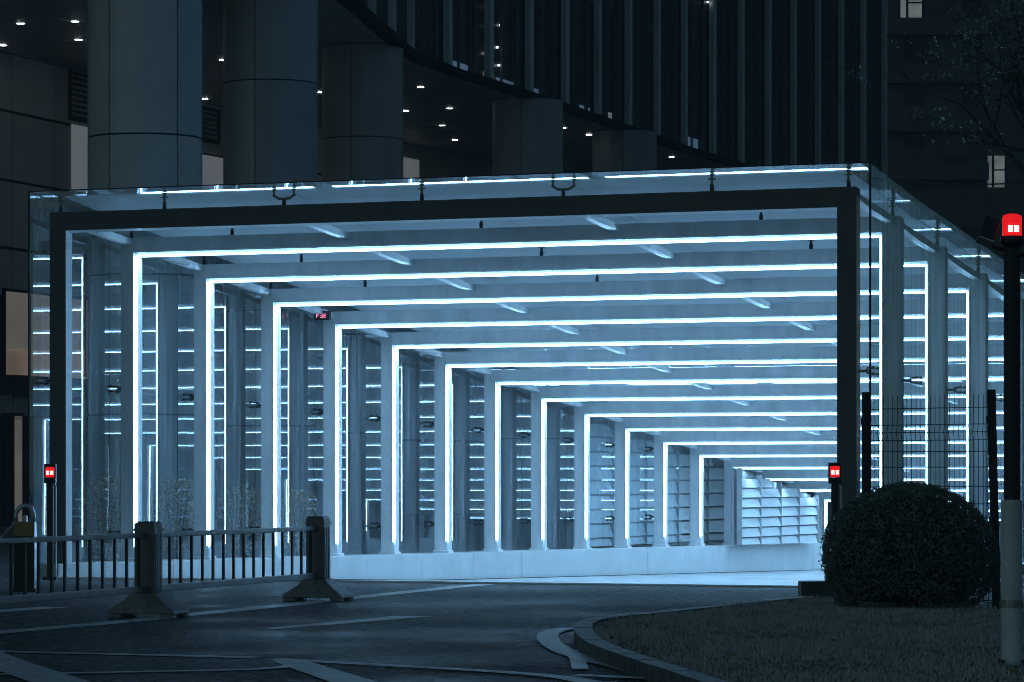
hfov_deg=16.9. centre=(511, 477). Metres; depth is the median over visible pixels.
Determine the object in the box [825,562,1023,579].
wall
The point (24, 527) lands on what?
machine pillar
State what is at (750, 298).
entrance canopy
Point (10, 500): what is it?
door panel
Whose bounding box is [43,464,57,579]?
beacon post
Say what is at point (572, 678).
road marking
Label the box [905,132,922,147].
window
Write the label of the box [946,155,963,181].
window
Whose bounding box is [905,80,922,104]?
window
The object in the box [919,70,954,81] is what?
balcony plant
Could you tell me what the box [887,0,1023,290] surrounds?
apartment building
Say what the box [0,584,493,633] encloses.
road marking
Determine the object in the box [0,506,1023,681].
ground
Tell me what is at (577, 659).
road marking
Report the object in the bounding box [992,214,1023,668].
beacon pole
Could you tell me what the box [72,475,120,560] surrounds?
shrub
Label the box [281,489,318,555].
shrub
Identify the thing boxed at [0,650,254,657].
road marking
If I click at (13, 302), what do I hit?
window
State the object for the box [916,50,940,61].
balcony plant
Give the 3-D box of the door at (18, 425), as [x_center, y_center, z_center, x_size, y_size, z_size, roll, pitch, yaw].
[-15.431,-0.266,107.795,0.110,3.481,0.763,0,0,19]
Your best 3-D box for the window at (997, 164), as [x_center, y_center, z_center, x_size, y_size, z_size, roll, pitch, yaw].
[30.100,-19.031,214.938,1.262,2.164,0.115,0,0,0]
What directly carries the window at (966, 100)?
in the apartment building at (955, 214)
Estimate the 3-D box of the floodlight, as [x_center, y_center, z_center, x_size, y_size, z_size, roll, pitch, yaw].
[3.504,-1.808,25.413,0.182,0.237,0.150,0,0,0]
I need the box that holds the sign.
[314,306,330,319]
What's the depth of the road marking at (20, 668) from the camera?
26.47 m
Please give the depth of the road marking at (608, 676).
25.73 m
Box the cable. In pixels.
[873,178,1023,184]
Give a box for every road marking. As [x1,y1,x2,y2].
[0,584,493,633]
[0,607,64,611]
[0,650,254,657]
[0,651,89,681]
[0,665,287,674]
[261,616,429,628]
[270,658,601,681]
[273,660,376,681]
[536,628,623,670]
[563,650,588,668]
[573,674,643,678]
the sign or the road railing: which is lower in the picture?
the road railing
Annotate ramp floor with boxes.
[379,570,824,585]
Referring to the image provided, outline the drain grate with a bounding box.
[60,577,797,587]
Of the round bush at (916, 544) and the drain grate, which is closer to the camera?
the round bush at (916, 544)
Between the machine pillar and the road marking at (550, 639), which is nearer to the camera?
the road marking at (550, 639)
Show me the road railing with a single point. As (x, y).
(147, 594)
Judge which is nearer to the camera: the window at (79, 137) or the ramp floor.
the ramp floor
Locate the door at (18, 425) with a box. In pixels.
[13,413,23,522]
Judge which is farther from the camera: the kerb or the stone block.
the stone block
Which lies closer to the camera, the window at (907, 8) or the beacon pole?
the beacon pole
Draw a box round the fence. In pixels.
[861,389,1000,609]
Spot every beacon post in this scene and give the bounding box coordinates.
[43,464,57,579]
[828,463,841,578]
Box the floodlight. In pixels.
[975,216,1000,247]
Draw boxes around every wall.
[13,543,830,579]
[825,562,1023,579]
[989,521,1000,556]
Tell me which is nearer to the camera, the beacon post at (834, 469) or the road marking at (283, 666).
the road marking at (283, 666)
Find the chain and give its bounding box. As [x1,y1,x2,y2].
[0,521,15,537]
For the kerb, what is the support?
on the ground at (494, 627)
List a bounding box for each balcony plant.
[906,108,935,119]
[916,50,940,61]
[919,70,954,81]
[946,7,967,19]
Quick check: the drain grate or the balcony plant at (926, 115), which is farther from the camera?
the balcony plant at (926, 115)
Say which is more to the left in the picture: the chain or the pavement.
the chain
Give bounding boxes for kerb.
[574,596,810,681]
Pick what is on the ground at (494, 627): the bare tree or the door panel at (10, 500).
the bare tree
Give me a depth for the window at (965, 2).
214.93 m
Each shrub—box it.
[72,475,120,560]
[146,478,193,558]
[216,483,260,556]
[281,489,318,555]
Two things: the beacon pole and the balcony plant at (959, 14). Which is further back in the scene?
the balcony plant at (959, 14)
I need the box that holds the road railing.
[0,516,353,618]
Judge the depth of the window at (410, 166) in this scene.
136.65 m
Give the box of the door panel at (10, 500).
[2,413,12,524]
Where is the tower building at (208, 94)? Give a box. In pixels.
[0,0,886,547]
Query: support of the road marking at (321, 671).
on the ground at (494, 627)
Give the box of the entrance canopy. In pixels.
[28,162,1023,563]
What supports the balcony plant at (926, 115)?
on the apartment building at (955, 214)
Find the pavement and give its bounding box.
[970,588,1023,601]
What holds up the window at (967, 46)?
in the apartment building at (955, 214)
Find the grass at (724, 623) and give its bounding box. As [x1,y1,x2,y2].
[592,593,1023,681]
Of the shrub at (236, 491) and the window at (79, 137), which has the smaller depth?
the shrub at (236, 491)
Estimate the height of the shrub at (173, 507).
1.500 m
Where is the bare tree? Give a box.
[829,0,1023,174]
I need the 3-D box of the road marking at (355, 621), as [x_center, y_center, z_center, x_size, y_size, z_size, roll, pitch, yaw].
[-1.730,1.493,35.700,0.442,0.001,3.416,0,0,23]
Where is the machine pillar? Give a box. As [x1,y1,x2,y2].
[13,503,36,591]
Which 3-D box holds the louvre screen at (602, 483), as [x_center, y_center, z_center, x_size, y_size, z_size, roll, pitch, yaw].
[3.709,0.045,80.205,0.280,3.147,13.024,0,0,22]
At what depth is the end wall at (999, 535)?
95.77 m
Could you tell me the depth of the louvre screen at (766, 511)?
82.68 m
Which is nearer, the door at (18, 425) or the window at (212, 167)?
the door at (18, 425)
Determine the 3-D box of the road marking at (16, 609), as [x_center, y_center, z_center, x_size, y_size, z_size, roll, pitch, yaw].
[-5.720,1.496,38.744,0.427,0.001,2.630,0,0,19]
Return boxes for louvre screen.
[567,406,754,546]
[731,468,818,544]
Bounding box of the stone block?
[798,581,846,598]
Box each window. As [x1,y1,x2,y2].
[0,288,86,381]
[71,124,87,192]
[202,154,222,189]
[403,157,418,183]
[899,0,922,17]
[905,35,922,62]
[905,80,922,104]
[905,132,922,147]
[911,180,929,190]
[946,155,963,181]
[963,0,980,17]
[963,35,980,62]
[963,80,980,104]
[986,154,1005,188]
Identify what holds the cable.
attached to the entrance canopy
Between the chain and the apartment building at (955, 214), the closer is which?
the chain
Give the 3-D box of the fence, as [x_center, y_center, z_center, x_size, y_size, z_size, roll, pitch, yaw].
[4.824,0.252,39.850,2.072,2.503,0.200,0,0,44]
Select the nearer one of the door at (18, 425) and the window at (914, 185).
the door at (18, 425)
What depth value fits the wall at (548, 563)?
68.71 m
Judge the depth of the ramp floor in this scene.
68.19 m
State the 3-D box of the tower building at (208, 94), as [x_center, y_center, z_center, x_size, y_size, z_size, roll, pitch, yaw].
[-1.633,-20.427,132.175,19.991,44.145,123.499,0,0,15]
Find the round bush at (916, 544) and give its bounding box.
[818,480,1000,608]
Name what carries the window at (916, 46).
in the apartment building at (955, 214)

